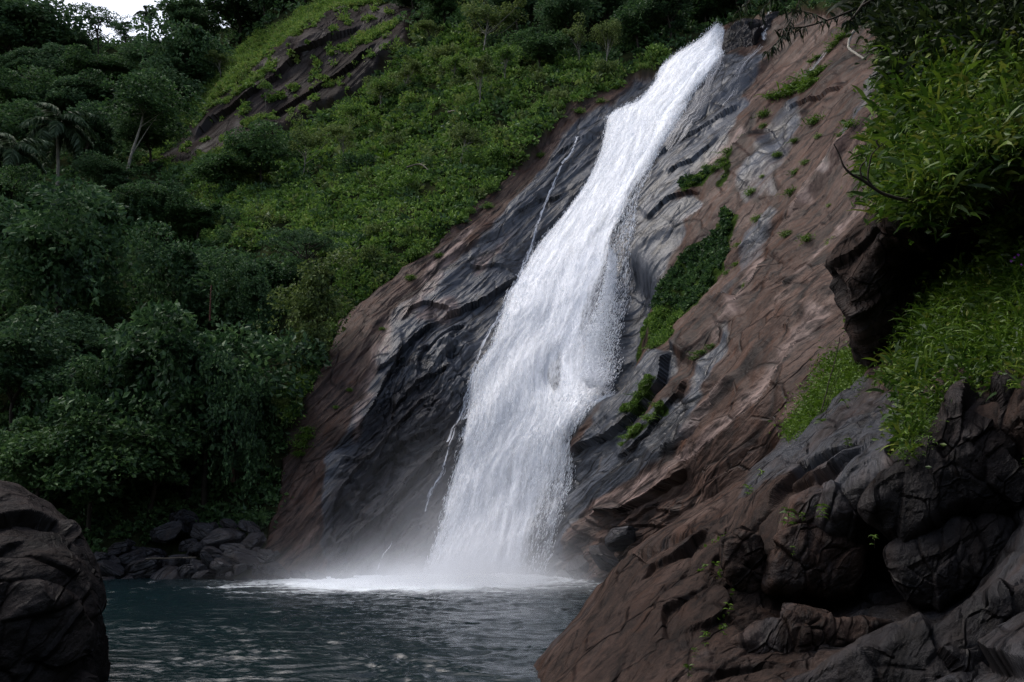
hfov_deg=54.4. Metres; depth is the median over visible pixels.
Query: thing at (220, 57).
tree
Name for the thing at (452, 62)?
tree
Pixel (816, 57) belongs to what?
moss patch
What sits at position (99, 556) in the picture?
shore boulder
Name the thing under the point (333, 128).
tree
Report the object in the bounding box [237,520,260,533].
shore boulder
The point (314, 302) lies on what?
tree
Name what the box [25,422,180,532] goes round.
tree
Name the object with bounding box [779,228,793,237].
grass tuft
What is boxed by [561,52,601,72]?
shrub
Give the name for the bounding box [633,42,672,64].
shrub
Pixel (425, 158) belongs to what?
shrub
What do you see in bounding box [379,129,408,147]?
shrub
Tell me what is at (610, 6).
tree
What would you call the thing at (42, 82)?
tree
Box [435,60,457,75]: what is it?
shrub
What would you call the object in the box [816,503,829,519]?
fern
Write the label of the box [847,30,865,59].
dangling root
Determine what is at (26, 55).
tree
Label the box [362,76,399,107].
tree
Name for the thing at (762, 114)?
grass tuft
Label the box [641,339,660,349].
grass tuft
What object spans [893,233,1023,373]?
bank grass
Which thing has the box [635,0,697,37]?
tree
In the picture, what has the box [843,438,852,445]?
seedling
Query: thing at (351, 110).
tree
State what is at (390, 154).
banana plant
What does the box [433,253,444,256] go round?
grass tuft
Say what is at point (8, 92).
tree
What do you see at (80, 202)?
tree
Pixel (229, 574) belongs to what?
shore boulder
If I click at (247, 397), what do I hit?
tree
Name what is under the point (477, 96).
shrub
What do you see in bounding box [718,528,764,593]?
boulder
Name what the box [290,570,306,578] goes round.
shore boulder
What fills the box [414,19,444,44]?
tree
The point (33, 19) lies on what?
tree
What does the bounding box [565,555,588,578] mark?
mist
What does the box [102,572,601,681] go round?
pool water
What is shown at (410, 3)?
tree
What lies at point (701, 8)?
tree
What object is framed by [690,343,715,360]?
grass tuft
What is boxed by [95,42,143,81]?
tree
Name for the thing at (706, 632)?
seedling
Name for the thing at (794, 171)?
grass tuft
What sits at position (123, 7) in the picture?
sky
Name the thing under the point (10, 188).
tree
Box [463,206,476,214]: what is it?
shrub
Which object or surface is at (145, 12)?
palm tree
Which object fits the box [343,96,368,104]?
shrub
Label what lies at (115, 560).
shore boulder
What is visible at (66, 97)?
tree
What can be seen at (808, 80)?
moss patch
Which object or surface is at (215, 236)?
shrub
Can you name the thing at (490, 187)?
shrub
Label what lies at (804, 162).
grass tuft
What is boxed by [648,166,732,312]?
hanging ferns
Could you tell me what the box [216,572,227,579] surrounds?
shore boulder
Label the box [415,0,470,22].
tree
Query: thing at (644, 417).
grass tuft
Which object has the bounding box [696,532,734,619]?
creeper
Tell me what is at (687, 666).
seedling
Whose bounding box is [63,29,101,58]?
tree
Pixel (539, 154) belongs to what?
grass tuft
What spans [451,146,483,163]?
shrub
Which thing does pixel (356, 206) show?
slope scrub
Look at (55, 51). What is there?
tree
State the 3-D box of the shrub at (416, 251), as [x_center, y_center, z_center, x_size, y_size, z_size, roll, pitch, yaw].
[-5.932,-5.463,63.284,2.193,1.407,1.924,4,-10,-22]
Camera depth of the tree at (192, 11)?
159.17 m
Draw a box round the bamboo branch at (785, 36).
[732,0,878,60]
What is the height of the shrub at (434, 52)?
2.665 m
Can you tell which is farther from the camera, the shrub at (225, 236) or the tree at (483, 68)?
the tree at (483, 68)
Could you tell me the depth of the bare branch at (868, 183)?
20.02 m
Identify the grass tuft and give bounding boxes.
[404,273,416,279]
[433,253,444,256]
[482,201,493,207]
[536,150,544,158]
[571,107,586,112]
[594,97,608,103]
[616,375,656,412]
[616,400,662,446]
[635,62,648,68]
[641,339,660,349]
[681,173,706,191]
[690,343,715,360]
[708,145,731,172]
[712,158,730,168]
[741,186,756,196]
[747,213,761,222]
[750,106,773,118]
[770,150,782,156]
[776,185,795,198]
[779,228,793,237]
[784,167,797,176]
[785,136,798,142]
[794,232,815,244]
[797,112,825,125]
[799,158,809,165]
[837,117,860,131]
[852,38,883,64]
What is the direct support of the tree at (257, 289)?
on the hillside
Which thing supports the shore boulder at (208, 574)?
on the hillside
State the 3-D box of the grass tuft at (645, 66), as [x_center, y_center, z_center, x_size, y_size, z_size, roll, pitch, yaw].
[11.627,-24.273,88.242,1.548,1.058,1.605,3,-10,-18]
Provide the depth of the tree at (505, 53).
89.55 m
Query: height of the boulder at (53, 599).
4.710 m
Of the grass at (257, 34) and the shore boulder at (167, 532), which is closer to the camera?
the shore boulder at (167, 532)
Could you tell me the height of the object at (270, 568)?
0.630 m
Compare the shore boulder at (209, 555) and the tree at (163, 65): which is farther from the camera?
the tree at (163, 65)
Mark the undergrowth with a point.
(212, 510)
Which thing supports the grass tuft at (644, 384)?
on the hillside
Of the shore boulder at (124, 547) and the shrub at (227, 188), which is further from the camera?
the shrub at (227, 188)
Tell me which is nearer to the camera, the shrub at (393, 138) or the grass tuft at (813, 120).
the grass tuft at (813, 120)
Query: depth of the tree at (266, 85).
114.73 m
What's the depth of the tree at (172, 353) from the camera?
49.95 m
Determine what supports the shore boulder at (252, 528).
on the shore boulder at (251, 540)
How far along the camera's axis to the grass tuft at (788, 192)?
47.17 m
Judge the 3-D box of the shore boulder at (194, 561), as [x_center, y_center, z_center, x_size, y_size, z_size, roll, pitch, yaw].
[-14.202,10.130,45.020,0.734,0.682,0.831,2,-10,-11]
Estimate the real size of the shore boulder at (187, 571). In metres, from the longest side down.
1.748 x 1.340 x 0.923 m
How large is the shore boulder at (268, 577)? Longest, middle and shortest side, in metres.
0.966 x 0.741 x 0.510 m
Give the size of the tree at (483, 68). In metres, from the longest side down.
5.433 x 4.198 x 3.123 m
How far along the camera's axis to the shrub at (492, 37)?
101.04 m
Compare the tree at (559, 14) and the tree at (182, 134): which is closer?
the tree at (559, 14)
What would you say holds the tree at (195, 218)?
on the hillside
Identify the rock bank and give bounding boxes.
[533,300,1023,681]
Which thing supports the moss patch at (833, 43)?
on the hillside
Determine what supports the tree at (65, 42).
on the hillside
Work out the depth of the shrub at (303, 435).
50.09 m
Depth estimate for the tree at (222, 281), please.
61.70 m
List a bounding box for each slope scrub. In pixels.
[140,1,395,165]
[181,19,675,427]
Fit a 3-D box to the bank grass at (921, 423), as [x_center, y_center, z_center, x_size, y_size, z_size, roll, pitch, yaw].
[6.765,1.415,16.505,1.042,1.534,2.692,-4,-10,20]
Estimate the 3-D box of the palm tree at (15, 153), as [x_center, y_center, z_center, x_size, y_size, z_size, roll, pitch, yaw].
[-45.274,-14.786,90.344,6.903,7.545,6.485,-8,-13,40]
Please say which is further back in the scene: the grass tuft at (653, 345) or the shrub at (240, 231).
the shrub at (240, 231)
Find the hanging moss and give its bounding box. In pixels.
[622,169,733,436]
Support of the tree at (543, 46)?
on the hillside
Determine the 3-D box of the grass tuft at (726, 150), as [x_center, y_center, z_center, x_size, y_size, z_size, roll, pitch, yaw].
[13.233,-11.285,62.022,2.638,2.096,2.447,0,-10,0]
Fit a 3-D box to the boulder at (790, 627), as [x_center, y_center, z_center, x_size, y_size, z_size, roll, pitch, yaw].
[4.538,4.555,15.351,2.577,1.018,1.560,0,-10,0]
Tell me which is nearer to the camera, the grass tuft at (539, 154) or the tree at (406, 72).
the grass tuft at (539, 154)
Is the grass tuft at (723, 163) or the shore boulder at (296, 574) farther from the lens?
the grass tuft at (723, 163)
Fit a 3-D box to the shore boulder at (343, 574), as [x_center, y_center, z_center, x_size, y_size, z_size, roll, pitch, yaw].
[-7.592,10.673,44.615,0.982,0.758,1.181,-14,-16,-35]
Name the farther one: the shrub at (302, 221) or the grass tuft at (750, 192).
the shrub at (302, 221)
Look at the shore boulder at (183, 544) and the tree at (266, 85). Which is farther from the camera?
the tree at (266, 85)
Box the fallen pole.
[145,556,195,559]
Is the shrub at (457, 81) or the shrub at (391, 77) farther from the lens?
the shrub at (391, 77)
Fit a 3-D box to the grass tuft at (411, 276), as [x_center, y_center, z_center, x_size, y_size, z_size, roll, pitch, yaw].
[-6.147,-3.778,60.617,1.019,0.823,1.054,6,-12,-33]
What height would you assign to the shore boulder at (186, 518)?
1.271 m
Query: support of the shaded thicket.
on the hillside
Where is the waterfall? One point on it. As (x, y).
(522, 414)
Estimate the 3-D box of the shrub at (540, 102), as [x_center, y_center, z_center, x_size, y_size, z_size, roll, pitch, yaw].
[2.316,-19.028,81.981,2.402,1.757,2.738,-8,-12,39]
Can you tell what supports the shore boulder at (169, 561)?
on the hillside
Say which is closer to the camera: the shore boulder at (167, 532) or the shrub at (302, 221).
the shore boulder at (167, 532)
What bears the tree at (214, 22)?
on the hillside
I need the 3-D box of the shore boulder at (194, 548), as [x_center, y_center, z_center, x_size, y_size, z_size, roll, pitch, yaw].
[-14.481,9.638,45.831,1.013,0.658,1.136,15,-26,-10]
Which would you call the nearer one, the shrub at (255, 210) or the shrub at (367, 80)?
the shrub at (255, 210)
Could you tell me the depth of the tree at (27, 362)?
52.22 m
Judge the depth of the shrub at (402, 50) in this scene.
109.60 m
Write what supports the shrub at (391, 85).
on the hillside
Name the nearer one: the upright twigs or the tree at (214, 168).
the upright twigs
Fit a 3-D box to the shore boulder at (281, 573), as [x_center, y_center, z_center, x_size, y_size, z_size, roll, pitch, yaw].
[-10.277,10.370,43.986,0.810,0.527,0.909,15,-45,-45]
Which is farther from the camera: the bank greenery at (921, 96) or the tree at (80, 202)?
the tree at (80, 202)
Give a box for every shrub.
[200,225,223,241]
[202,178,243,196]
[206,233,219,239]
[215,227,232,243]
[217,203,245,224]
[236,227,253,238]
[239,203,274,220]
[271,394,290,407]
[281,130,300,153]
[286,424,315,457]
[298,217,309,225]
[299,190,319,198]
[311,235,342,255]
[333,147,361,166]
[338,150,377,172]
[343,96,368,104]
[354,126,369,138]
[355,244,383,262]
[360,222,388,236]
[361,75,380,87]
[365,78,407,102]
[373,167,424,195]
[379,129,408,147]
[386,72,400,80]
[394,46,418,65]
[395,81,423,95]
[395,236,416,249]
[398,90,432,109]
[401,245,429,263]
[408,101,433,119]
[422,42,460,63]
[422,155,443,168]
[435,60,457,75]
[448,74,465,88]
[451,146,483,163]
[456,97,472,105]
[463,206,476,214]
[464,90,483,100]
[474,142,509,167]
[478,181,500,195]
[480,32,501,47]
[520,116,544,127]
[527,98,547,111]
[541,64,558,75]
[548,88,570,101]
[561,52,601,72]
[591,57,623,76]
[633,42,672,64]
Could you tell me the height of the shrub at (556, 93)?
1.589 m
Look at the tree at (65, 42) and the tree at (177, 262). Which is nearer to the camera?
the tree at (177, 262)
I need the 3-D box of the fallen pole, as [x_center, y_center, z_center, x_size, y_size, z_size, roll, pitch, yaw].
[-15.065,9.585,44.013,2.147,0.173,0.178,2,-10,-12]
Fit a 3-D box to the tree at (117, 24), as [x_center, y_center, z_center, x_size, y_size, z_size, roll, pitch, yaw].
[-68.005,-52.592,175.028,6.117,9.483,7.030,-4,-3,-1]
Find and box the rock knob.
[720,11,783,53]
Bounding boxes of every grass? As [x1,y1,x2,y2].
[142,0,405,180]
[768,335,873,443]
[888,389,948,464]
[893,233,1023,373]
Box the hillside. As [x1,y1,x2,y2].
[0,0,880,581]
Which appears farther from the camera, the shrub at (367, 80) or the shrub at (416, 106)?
the shrub at (367, 80)
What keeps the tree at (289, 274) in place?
on the hillside
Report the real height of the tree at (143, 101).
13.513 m
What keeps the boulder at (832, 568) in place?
on the rock bank
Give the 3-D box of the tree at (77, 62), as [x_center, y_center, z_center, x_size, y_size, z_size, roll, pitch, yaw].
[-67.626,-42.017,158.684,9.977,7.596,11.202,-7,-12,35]
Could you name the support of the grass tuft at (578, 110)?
on the hillside
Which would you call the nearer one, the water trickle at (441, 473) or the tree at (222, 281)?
the water trickle at (441, 473)
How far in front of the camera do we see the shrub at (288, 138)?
99.34 m
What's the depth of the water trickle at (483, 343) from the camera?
54.38 m
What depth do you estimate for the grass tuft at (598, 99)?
83.16 m
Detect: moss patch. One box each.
[755,61,832,99]
[806,53,822,62]
[822,27,850,54]
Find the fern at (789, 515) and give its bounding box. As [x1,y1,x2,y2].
[778,507,796,526]
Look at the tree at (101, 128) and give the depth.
113.10 m
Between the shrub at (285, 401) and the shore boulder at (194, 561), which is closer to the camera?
the shore boulder at (194, 561)
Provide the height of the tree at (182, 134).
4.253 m
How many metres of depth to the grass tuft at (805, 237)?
41.09 m
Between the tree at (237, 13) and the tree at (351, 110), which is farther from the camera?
the tree at (237, 13)
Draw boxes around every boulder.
[0,480,110,681]
[93,551,110,561]
[97,559,124,578]
[108,541,131,556]
[108,549,120,556]
[108,555,121,564]
[118,547,145,567]
[124,555,162,577]
[125,539,135,545]
[130,546,139,550]
[145,547,167,557]
[149,520,181,542]
[150,565,180,578]
[164,554,190,565]
[169,509,198,535]
[174,556,185,566]
[177,563,207,578]
[178,538,197,551]
[186,541,202,557]
[190,522,218,540]
[190,558,201,563]
[191,569,217,578]
[199,528,246,548]
[200,546,222,568]
[209,558,234,575]
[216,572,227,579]
[219,518,237,528]
[219,543,245,552]
[221,547,259,569]
[225,571,234,578]
[233,564,246,574]
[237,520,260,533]
[240,532,266,549]
[247,525,259,533]
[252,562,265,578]
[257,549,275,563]
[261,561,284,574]
[262,575,277,579]
[272,569,289,578]
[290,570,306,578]
[305,570,326,579]
[331,570,353,578]
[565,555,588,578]
[589,545,618,571]
[605,526,638,551]
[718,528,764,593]
[730,603,892,653]
[760,485,871,601]
[783,578,1023,681]
[857,367,1023,542]
[883,513,1017,612]
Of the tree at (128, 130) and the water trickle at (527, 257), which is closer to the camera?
the water trickle at (527, 257)
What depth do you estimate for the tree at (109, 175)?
99.07 m
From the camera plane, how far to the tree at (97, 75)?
137.27 m
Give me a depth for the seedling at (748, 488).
19.77 m
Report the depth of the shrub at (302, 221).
76.27 m
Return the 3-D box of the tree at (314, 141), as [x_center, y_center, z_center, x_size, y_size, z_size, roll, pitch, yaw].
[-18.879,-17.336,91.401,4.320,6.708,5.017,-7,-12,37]
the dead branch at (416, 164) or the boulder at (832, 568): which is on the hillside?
the dead branch at (416, 164)
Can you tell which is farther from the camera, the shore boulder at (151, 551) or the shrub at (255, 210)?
the shrub at (255, 210)
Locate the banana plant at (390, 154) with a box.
[372,147,395,158]
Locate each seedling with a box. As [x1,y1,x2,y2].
[683,664,694,675]
[700,631,710,646]
[719,624,726,634]
[743,484,753,494]
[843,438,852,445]
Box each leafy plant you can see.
[938,59,984,81]
[993,54,1022,67]
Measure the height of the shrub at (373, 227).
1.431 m
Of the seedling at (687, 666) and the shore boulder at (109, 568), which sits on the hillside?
the shore boulder at (109, 568)
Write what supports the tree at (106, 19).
on the hillside
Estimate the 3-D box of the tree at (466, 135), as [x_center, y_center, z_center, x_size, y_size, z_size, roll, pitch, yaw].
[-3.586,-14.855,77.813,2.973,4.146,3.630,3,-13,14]
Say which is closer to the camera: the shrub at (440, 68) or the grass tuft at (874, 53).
the grass tuft at (874, 53)
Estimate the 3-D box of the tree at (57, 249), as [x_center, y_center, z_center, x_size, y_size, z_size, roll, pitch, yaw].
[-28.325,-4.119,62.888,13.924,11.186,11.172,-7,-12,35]
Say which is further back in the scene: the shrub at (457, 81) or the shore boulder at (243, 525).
the shrub at (457, 81)
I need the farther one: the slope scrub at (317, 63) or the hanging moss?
the slope scrub at (317, 63)
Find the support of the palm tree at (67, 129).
on the hillside
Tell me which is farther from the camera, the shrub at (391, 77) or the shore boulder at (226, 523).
the shrub at (391, 77)
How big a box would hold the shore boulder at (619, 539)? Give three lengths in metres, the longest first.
1.646 x 1.468 x 0.954 m
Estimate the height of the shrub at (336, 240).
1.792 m
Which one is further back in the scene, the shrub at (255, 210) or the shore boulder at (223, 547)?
the shrub at (255, 210)
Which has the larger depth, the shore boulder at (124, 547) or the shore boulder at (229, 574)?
the shore boulder at (124, 547)
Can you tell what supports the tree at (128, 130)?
on the hillside
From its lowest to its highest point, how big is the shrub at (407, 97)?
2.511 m
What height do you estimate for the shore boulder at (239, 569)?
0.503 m
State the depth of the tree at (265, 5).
152.03 m
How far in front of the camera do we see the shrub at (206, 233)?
79.60 m
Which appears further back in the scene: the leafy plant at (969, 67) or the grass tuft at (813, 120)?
the grass tuft at (813, 120)
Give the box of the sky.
[27,0,228,41]
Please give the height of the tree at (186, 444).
7.287 m
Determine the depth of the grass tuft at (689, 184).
61.77 m
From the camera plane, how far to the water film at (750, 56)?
76.73 m
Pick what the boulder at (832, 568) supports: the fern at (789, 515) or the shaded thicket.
the fern at (789, 515)
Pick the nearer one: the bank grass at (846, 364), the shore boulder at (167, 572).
the bank grass at (846, 364)
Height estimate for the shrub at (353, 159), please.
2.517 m
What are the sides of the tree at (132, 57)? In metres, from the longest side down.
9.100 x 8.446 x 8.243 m
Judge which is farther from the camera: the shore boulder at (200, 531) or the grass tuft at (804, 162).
the grass tuft at (804, 162)
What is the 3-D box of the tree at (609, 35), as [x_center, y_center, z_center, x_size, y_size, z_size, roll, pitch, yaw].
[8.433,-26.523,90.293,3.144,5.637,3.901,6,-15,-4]
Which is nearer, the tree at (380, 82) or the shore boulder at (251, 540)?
the shore boulder at (251, 540)
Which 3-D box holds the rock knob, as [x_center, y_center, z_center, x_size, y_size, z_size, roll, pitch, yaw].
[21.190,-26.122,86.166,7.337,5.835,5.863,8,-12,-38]
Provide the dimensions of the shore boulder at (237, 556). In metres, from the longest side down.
1.799 x 1.342 x 1.001 m
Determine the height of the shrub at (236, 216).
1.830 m
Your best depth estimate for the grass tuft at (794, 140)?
54.78 m
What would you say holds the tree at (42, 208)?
on the hillside
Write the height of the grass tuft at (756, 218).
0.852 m
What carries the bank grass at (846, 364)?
on the rock bank
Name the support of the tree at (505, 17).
on the hillside
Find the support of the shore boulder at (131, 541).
on the hillside
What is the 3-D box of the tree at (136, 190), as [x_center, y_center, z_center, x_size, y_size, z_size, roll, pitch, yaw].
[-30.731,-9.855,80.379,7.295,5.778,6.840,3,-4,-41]
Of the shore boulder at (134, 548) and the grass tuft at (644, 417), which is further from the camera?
the shore boulder at (134, 548)
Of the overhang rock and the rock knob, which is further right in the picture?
the overhang rock
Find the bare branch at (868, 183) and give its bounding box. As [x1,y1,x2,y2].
[833,139,919,203]
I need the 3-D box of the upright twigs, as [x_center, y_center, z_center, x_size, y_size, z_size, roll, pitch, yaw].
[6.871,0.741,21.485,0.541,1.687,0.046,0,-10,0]
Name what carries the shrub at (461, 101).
on the hillside
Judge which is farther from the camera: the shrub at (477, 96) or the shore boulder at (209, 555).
the shrub at (477, 96)
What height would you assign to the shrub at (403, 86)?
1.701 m
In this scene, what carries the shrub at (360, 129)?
on the hillside
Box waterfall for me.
[421,22,724,574]
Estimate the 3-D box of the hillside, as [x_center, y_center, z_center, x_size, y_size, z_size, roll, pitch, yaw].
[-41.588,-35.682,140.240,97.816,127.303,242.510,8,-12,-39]
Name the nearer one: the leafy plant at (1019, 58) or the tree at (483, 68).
the leafy plant at (1019, 58)
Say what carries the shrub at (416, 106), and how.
on the hillside
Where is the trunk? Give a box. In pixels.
[209,285,211,320]
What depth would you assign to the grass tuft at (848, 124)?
46.92 m
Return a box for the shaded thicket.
[823,0,1023,95]
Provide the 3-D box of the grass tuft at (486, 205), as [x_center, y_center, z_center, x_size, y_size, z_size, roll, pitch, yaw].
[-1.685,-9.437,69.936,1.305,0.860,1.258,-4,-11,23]
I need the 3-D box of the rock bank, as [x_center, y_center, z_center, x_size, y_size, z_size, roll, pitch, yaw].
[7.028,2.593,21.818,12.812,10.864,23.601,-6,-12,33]
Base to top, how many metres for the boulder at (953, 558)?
1.570 m
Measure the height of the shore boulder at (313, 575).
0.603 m
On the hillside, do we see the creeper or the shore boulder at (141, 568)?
the shore boulder at (141, 568)
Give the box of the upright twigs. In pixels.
[820,337,842,413]
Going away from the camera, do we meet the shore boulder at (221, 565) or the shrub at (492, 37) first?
the shore boulder at (221, 565)
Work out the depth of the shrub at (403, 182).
75.54 m
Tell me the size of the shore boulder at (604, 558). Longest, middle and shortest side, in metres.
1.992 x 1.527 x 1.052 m
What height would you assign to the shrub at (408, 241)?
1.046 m
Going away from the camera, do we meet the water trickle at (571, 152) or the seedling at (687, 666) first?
the seedling at (687, 666)
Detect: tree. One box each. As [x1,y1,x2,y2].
[0,0,92,81]
[0,46,51,85]
[0,67,58,118]
[0,98,53,152]
[0,133,53,182]
[0,163,59,235]
[0,174,145,327]
[0,304,82,430]
[0,408,113,496]
[2,34,42,50]
[8,64,88,115]
[12,354,181,449]
[16,102,99,185]
[23,310,126,369]
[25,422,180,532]
[27,28,96,55]
[29,193,83,213]
[31,298,331,505]
[36,42,72,80]
[39,74,122,112]
[49,43,124,82]
[51,189,122,229]
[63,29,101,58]
[63,99,125,162]
[66,2,129,56]
[70,149,136,189]
[72,68,131,117]
[83,182,175,242]
[89,382,235,523]
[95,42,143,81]
[96,67,206,178]
[105,14,138,44]
[108,178,204,238]
[109,104,185,162]
[118,35,162,74]
[126,218,231,326]
[128,14,234,88]
[132,5,159,35]
[133,55,207,107]
[148,0,221,55]
[161,191,232,239]
[168,119,188,152]
[177,56,212,83]
[184,144,253,189]
[187,245,306,335]
[192,345,285,511]
[200,6,226,30]
[201,0,268,47]
[202,49,234,77]
[223,118,303,186]
[235,259,283,339]
[240,0,292,22]
[252,247,358,374]
[255,258,309,294]
[256,226,350,264]
[257,78,274,102]
[285,112,334,172]
[322,116,359,167]
[323,100,381,126]
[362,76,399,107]
[384,0,421,9]
[389,55,429,94]
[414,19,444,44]
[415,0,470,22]
[431,53,476,78]
[447,121,487,162]
[457,0,528,49]
[458,53,498,103]
[483,0,539,29]
[491,44,522,83]
[502,26,583,66]
[533,0,605,35]
[562,13,593,59]
[578,0,642,28]
[589,18,622,60]
[608,0,672,47]
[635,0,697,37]
[676,0,729,26]
[713,0,754,11]
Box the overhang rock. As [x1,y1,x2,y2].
[824,152,1023,369]
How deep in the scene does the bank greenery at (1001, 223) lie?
20.61 m
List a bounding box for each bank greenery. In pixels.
[840,0,1023,244]
[968,195,1023,265]
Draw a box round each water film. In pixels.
[666,54,723,149]
[722,44,762,105]
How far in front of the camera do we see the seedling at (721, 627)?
14.93 m
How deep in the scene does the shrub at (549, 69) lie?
89.55 m
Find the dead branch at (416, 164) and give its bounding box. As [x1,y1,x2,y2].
[407,161,426,168]
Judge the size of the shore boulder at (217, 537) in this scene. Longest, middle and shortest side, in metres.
2.445 x 1.851 x 1.274 m
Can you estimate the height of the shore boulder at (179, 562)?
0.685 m
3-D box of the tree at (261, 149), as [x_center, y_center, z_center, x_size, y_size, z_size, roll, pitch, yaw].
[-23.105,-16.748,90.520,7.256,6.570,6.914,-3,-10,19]
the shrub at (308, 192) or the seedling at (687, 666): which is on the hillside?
the shrub at (308, 192)
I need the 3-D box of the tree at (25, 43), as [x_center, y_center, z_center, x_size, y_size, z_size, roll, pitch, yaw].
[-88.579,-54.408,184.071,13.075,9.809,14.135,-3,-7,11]
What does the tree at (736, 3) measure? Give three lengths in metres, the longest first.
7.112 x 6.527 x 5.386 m
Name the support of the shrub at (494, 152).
on the hillside
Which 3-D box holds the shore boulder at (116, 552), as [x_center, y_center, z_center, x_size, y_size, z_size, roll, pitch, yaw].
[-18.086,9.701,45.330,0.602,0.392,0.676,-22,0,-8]
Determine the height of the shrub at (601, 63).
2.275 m
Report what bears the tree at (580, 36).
on the hillside
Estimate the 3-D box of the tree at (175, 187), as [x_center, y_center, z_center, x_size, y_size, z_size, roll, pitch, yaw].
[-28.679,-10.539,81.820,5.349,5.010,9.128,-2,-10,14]
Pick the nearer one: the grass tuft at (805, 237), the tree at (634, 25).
the grass tuft at (805, 237)
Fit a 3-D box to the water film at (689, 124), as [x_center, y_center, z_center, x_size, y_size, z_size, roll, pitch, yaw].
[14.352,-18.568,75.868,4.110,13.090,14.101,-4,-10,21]
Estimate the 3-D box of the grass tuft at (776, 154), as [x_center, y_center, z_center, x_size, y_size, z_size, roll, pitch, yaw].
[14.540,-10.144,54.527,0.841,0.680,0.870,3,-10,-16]
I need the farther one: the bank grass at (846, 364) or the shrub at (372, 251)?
the shrub at (372, 251)
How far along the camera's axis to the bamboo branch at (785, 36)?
16.08 m
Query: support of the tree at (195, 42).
on the hillside
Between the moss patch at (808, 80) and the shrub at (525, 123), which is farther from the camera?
the shrub at (525, 123)
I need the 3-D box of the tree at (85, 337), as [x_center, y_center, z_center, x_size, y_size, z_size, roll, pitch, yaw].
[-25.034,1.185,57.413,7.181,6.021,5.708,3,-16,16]
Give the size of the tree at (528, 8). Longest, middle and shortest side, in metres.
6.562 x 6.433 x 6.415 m
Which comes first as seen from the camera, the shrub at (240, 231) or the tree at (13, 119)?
the shrub at (240, 231)
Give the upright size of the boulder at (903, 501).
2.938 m
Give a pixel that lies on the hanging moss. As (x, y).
(659, 332)
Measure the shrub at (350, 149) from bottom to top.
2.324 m
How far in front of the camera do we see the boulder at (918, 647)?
12.08 m
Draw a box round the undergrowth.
[0,0,840,552]
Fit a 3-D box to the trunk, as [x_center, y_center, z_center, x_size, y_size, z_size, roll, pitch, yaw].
[-16.733,-2.120,55.226,0.121,2.090,0.296,5,-11,-28]
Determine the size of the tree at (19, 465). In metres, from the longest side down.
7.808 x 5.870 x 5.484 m
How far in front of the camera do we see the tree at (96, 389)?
50.86 m
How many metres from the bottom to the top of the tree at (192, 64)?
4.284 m
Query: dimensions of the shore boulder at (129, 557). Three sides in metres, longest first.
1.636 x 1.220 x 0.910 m
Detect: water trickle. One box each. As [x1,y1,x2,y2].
[425,428,454,510]
[447,291,510,441]
[516,165,561,283]
[562,136,577,162]

